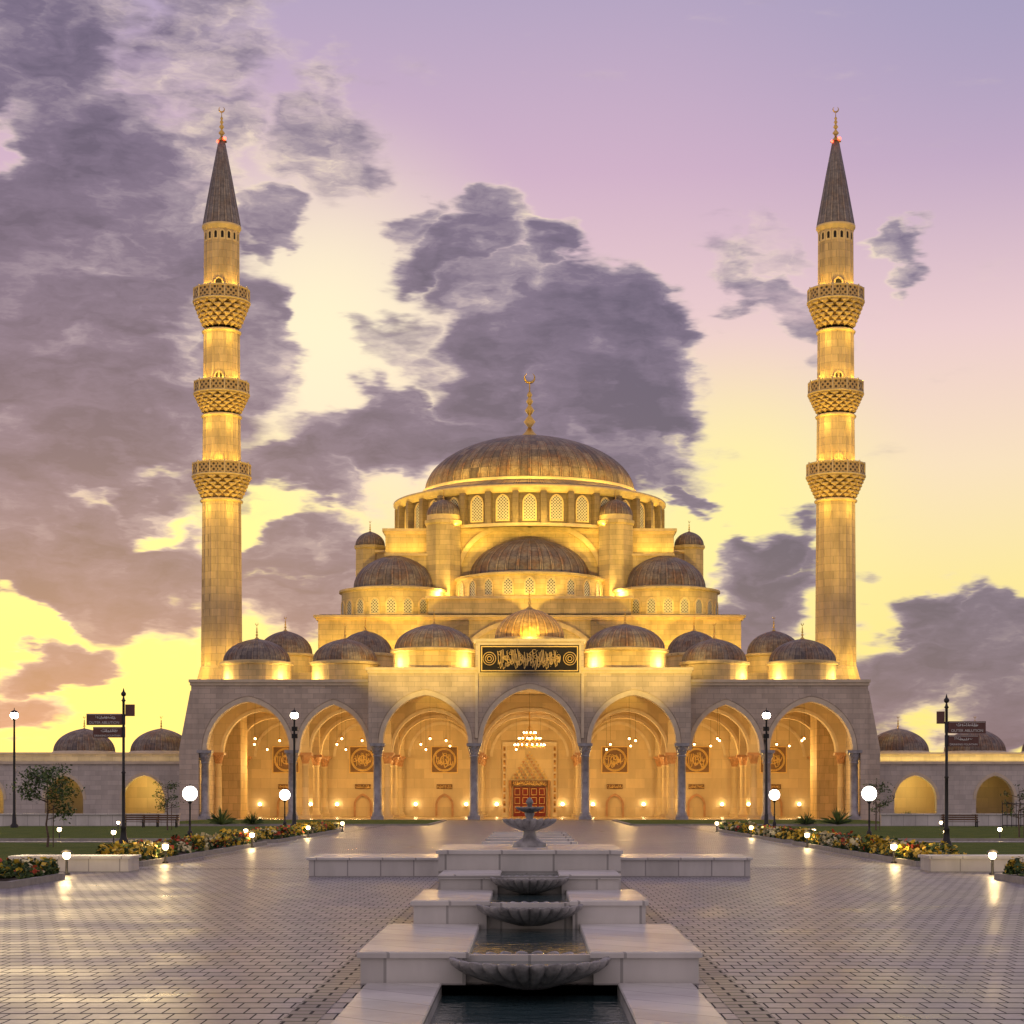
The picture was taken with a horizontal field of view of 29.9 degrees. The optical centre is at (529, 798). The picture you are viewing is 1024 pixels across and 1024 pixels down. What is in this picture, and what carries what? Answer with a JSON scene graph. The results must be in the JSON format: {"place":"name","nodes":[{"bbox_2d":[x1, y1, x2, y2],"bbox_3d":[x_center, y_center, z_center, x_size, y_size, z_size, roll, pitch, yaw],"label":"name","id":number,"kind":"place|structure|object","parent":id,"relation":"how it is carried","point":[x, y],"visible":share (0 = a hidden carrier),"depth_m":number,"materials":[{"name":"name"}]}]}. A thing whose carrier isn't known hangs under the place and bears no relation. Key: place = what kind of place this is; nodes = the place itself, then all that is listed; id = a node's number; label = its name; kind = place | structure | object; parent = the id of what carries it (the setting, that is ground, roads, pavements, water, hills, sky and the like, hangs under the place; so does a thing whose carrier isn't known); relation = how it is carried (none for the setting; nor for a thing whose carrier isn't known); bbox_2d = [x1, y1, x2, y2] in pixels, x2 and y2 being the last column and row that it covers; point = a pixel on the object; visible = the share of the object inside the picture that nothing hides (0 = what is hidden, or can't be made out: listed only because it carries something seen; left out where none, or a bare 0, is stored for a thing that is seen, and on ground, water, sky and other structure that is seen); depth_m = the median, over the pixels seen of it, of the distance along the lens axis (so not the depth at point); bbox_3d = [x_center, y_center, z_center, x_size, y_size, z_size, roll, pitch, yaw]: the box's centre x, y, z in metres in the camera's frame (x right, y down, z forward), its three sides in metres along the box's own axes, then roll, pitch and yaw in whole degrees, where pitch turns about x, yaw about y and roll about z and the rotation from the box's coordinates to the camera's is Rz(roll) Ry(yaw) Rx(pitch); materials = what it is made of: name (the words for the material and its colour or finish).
{"place":"outdoors","nodes":[
{"label":"outdoors","id":0,"kind":"place"},
{"bbox_2d":[8,855,140,871],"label":"stone wall","id":1,"kind":"structure","parent":0,"point":[103,863],"depth_m":55.50,"materials":[{"name":"white stone"}]},
{"bbox_2d":[0,820,1023,1023],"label":"plaza pavement","id":2,"kind":"structure","parent":0,"point":[275,933],"depth_m":30.48,"materials":[{"name":"brick"}]},
{"bbox_2d":[10,708,17,827],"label":"street lamp","id":3,"kind":"object","parent":2,"relation":"on","point":[14,716],"visible":0.97,"depth_m":132.92,"materials":[{"name":"black metal"}]},
{"bbox_2d":[0,857,64,887],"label":"ground cover bed","id":4,"kind":"object","parent":2,"relation":"on","point":[16,873],"visible":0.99,"depth_m":48.22,"materials":[{"name":"plant"}]},
{"bbox_2d":[0,842,114,860],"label":"lawn","id":5,"kind":"structure","parent":2,"relation":"on","point":[7,849],"depth_m":77.66,"materials":[{"name":"green plant"}]},
{"bbox_2d":[6,763,84,846],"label":"sapling tree","id":6,"kind":"object","parent":5,"relation":"on","point":[45,777],"visible":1,"depth_m":79.91,"materials":[{"name":"green plant"}]},
{"bbox_2d":[60,849,71,874],"bbox_3d":[-12.900,1.775,53.500,0.323,0.710,0.340,0,0,0],"label":"bollard light","id":7,"kind":"object","parent":2,"relation":"on","point":[66,854],"visible":0.94,"depth_m":53.44,"materials":[{"name":"white glass"}]},
{"bbox_2d":[0,814,180,825],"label":"garden wall","id":8,"kind":"structure","parent":2,"relation":"on","point":[74,820],"depth_m":142.00,"materials":[{"name":"white stone"}]},
{"bbox_2d":[0,716,181,813],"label":"walls and domes","id":9,"kind":"structure","parent":2,"relation":"on","point":[151,756],"depth_m":201.40,"materials":[{"name":"stone"}]},
{"bbox_2d":[86,688,134,843],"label":"direction signpost","id":10,"kind":"object","parent":2,"relation":"on","point":[109,719],"visible":1,"depth_m":73.95,"materials":[{"name":"black metal"}]},
{"bbox_2d":[110,829,116,841],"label":"bollard light","id":11,"kind":"object","parent":2,"relation":"on","point":[113,831],"visible":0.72,"depth_m":89.92,"materials":[{"name":"white glass"}]},
{"bbox_2d":[0,826,279,840],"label":"lawn","id":12,"kind":"structure","parent":2,"relation":"on","point":[72,833],"depth_m":114.00,"materials":[{"name":"green plant"}]},
{"bbox_2d":[125,814,159,826],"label":"park bench","id":13,"kind":"object","parent":12,"relation":"on","point":[156,821],"visible":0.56,"depth_m":136.16,"materials":[{"name":"brown wood"}]},
{"bbox_2d":[142,814,178,826],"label":"park bench","id":14,"kind":"object","parent":12,"relation":"on","point":[144,819],"visible":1,"depth_m":134.16,"materials":[{"name":"brown wood"}]},
{"bbox_2d":[151,779,183,829],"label":"sapling tree","id":15,"kind":"object","parent":12,"relation":"on","point":[173,786],"visible":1,"depth_m":121.97,"materials":[{"name":"green plant"}]},
{"bbox_2d":[183,785,196,835],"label":"globe lamp","id":16,"kind":"object","parent":12,"relation":"on","point":[189,793],"visible":0.82,"depth_m":92.82,"materials":[{"name":"white glass"}]},
{"bbox_2d":[279,788,289,825],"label":"globe lamp","id":17,"kind":"object","parent":12,"relation":"on","point":[284,794],"visible":0.81,"depth_m":128.84,"materials":[{"name":"white glass"}]},
{"bbox_2d":[161,842,169,862],"bbox_3d":[-11.950,1.775,63.000,0.323,0.710,0.340,0,0,0],"label":"bollard light","id":18,"kind":"object","parent":2,"relation":"on","point":[165,846],"visible":1,"depth_m":62.96,"materials":[{"name":"white glass"}]},
{"bbox_2d":[95,828,266,866],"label":"flower bed","id":19,"kind":"object","parent":2,"relation":"on","point":[187,846],"visible":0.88,"depth_m":68.77,"materials":[{"name":"yellow plant"}]},
{"bbox_2d":[207,805,236,824],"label":"spiky agave plant","id":20,"kind":"object","parent":2,"relation":"on","point":[221,819],"visible":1,"depth_m":146.76,"materials":[{"name":"green plant"}]},
{"bbox_2d":[249,831,254,847],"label":"bollard light","id":21,"kind":"object","parent":2,"relation":"on","point":[252,835],"visible":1,"depth_m":82.95,"materials":[{"name":"white glass"}]},
{"bbox_2d":[241,813,264,823],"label":"spiky agave plant","id":22,"kind":"object","parent":2,"relation":"on","point":[251,820],"visible":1,"depth_m":148.71,"materials":[{"name":"green plant"}]},
{"bbox_2d":[290,708,297,825],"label":"street lamp","id":23,"kind":"object","parent":2,"relation":"on","point":[294,714],"visible":0.92,"depth_m":132.93,"materials":[{"name":"black metal"}]},
{"bbox_2d":[249,820,341,842],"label":"flower bed","id":24,"kind":"object","parent":2,"relation":"on","point":[283,833],"visible":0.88,"depth_m":101.31,"materials":[{"name":"yellow plant"}]},
{"bbox_2d":[306,825,310,837],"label":"bollard light","id":25,"kind":"object","parent":2,"relation":"on","point":[307,827],"visible":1,"depth_m":103.96,"materials":[{"name":"white glass"}]},
{"bbox_2d":[180,820,446,825],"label":"lawn","id":26,"kind":"structure","parent":2,"relation":"on","point":[346,822],"depth_m":161.13,"materials":[{"name":"green plant"}]},
{"bbox_2d":[179,373,879,819],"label":"mosque","id":27,"kind":"structure","parent":2,"relation":"on","point":[521,619],"depth_m":219.71,"materials":[{"name":"stone"}]},
{"bbox_2d":[191,107,251,817],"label":"minaret","id":28,"kind":"object","parent":27,"relation":"on","point":[221,477],"visible":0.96,"depth_m":205.23,"materials":[{"name":"stone"}]},
{"bbox_2d":[806,107,865,817],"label":"minaret","id":29,"kind":"object","parent":27,"relation":"on","point":[835,474],"visible":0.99,"depth_m":205.23,"materials":[{"name":"stone"}]},
{"bbox_2d":[306,797,752,1023],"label":"cascade fountain","id":30,"kind":"object","parent":2,"relation":"on","point":[529,907],"visible":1,"depth_m":24.32,"materials":[{"name":"white stone"}]},
{"bbox_2d":[612,820,878,825],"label":"lawn","id":31,"kind":"structure","parent":2,"relation":"on","point":[709,822],"depth_m":161.13,"materials":[{"name":"green plant"}]},
{"bbox_2d":[749,825,753,837],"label":"bollard light","id":32,"kind":"object","parent":2,"relation":"on","point":[750,827],"visible":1,"depth_m":103.95,"materials":[{"name":"white glass"}]},
{"bbox_2d":[717,820,814,842],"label":"flower bed","id":33,"kind":"object","parent":2,"relation":"on","point":[775,833],"visible":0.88,"depth_m":102.61,"materials":[{"name":"plant"}]},
{"bbox_2d":[762,708,769,825],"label":"street lamp","id":34,"kind":"object","parent":2,"relation":"on","point":[766,715],"visible":0.89,"depth_m":132.93,"materials":[{"name":"black metal"}]},
{"bbox_2d":[793,812,818,823],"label":"spiky agave plant","id":35,"kind":"object","parent":2,"relation":"on","point":[805,820],"visible":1,"depth_m":148.88,"materials":[{"name":"green plant"}]},
{"bbox_2d":[804,831,809,847],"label":"bollard light","id":36,"kind":"object","parent":2,"relation":"on","point":[807,834],"visible":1,"depth_m":82.95,"materials":[{"name":"white glass"}]},
{"bbox_2d":[818,806,853,824],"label":"spiky agave plant","id":37,"kind":"object","parent":2,"relation":"on","point":[837,815],"visible":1,"depth_m":146.79,"materials":[{"name":"green plant"}]},
{"bbox_2d":[862,784,876,835],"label":"globe lamp","id":38,"kind":"object","parent":2,"relation":"on","point":[869,793],"visible":0.81,"depth_m":92.83,"materials":[{"name":"white glass"}]},
{"bbox_2d":[792,828,966,866],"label":"flower bed","id":39,"kind":"object","parent":2,"relation":"on","point":[879,848],"visible":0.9,"depth_m":69.99,"materials":[{"name":"yellow plant"}]},
{"bbox_2d":[889,842,897,862],"bbox_3d":[11.950,1.775,63.000,0.323,0.710,0.340,0,0,0],"label":"bollard light","id":40,"kind":"object","parent":2,"relation":"on","point":[893,846],"visible":1,"depth_m":62.95,"materials":[{"name":"white glass"}]},
{"bbox_2d":[771,826,1023,840],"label":"lawn","id":41,"kind":"structure","parent":2,"relation":"on","point":[957,833],"depth_m":114.00,"materials":[{"name":"green plant"}]},
{"bbox_2d":[769,788,779,826],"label":"globe lamp","id":42,"kind":"object","parent":41,"relation":"on","point":[774,795],"visible":0.89,"depth_m":128.82,"materials":[{"name":"white glass"}]},
{"bbox_2d":[863,778,894,829],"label":"sapling tree","id":43,"kind":"object","parent":41,"relation":"on","point":[879,805],"visible":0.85,"depth_m":121.99,"materials":[{"name":"green plant"}]},
{"bbox_2d":[941,814,978,826],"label":"park bench","id":44,"kind":"object","parent":41,"relation":"on","point":[975,819],"visible":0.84,"depth_m":136.16,"materials":[{"name":"brown wood"}]},
{"bbox_2d":[1000,784,1023,836],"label":"sapling tree","id":45,"kind":"object","parent":41,"relation":"on","point":[1019,797],"visible":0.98,"depth_m":100.02,"materials":[{"name":"green plant"}]},
{"bbox_2d":[878,717,1023,813],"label":"walls and domes","id":46,"kind":"structure","parent":2,"relation":"on","point":[986,772],"depth_m":201.60,"materials":[{"name":"stone"}]},
{"bbox_2d":[878,814,1023,825],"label":"garden wall","id":47,"kind":"structure","parent":2,"relation":"on","point":[927,819],"depth_m":142.00,"materials":[{"name":"white stone"}]},
{"bbox_2d":[936,694,985,846],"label":"direction signpost","id":48,"kind":"object","parent":2,"relation":"on","point":[963,727],"visible":0.99,"depth_m":69.95,"materials":[{"name":"black metal"}]},
{"bbox_2d":[920,842,1023,854],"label":"lawn","id":49,"kind":"structure","parent":2,"relation":"on","point":[1001,848],"depth_m":79.24,"materials":[{"name":"green plant"}]},
{"bbox_2d":[987,849,998,874],"bbox_3d":[12.900,1.775,53.500,0.323,0.710,0.340,0,0,0],"label":"bollard light","id":50,"kind":"object","parent":2,"relation":"on","point":[992,854],"visible":0.98,"depth_m":53.44,"materials":[{"name":"white glass"}]},
{"bbox_2d":[997,826,1002,837],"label":"bollard light","id":51,"kind":"object","parent":2,"relation":"on","point":[999,828],"visible":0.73,"depth_m":97.95,"materials":[{"name":"white glass"}]},
{"bbox_2d":[994,856,1023,883],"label":"ground cover bed","id":52,"kind":"object","parent":2,"relation":"on","point":[1015,866],"visible":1,"depth_m":49.11,"materials":[{"name":"plant"}]},
{"bbox_2d":[1002,802,1023,826],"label":"iron railing","id":53,"kind":"object","parent":2,"relation":"on","point":[1020,814],"visible":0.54,"depth_m":133.98,"materials":[{"name":"black metal"}]},
{"bbox_2d":[0,0,1023,751],"label":"sky","id":54,"kind":"structure","parent":0,"point":[442,205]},
{"bbox_2d":[442,985,616,995],"bbox_3d":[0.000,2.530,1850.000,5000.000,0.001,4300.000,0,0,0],"label":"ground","id":55,"kind":"structure","parent":0,"point":[499,990],"depth_m":25.14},
{"bbox_2d":[918,855,1023,871],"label":"stone wall","id":56,"kind":"structure","parent":0,"point":[955,863],"depth_m":55.50,"materials":[{"name":"white stone"}]}
]}

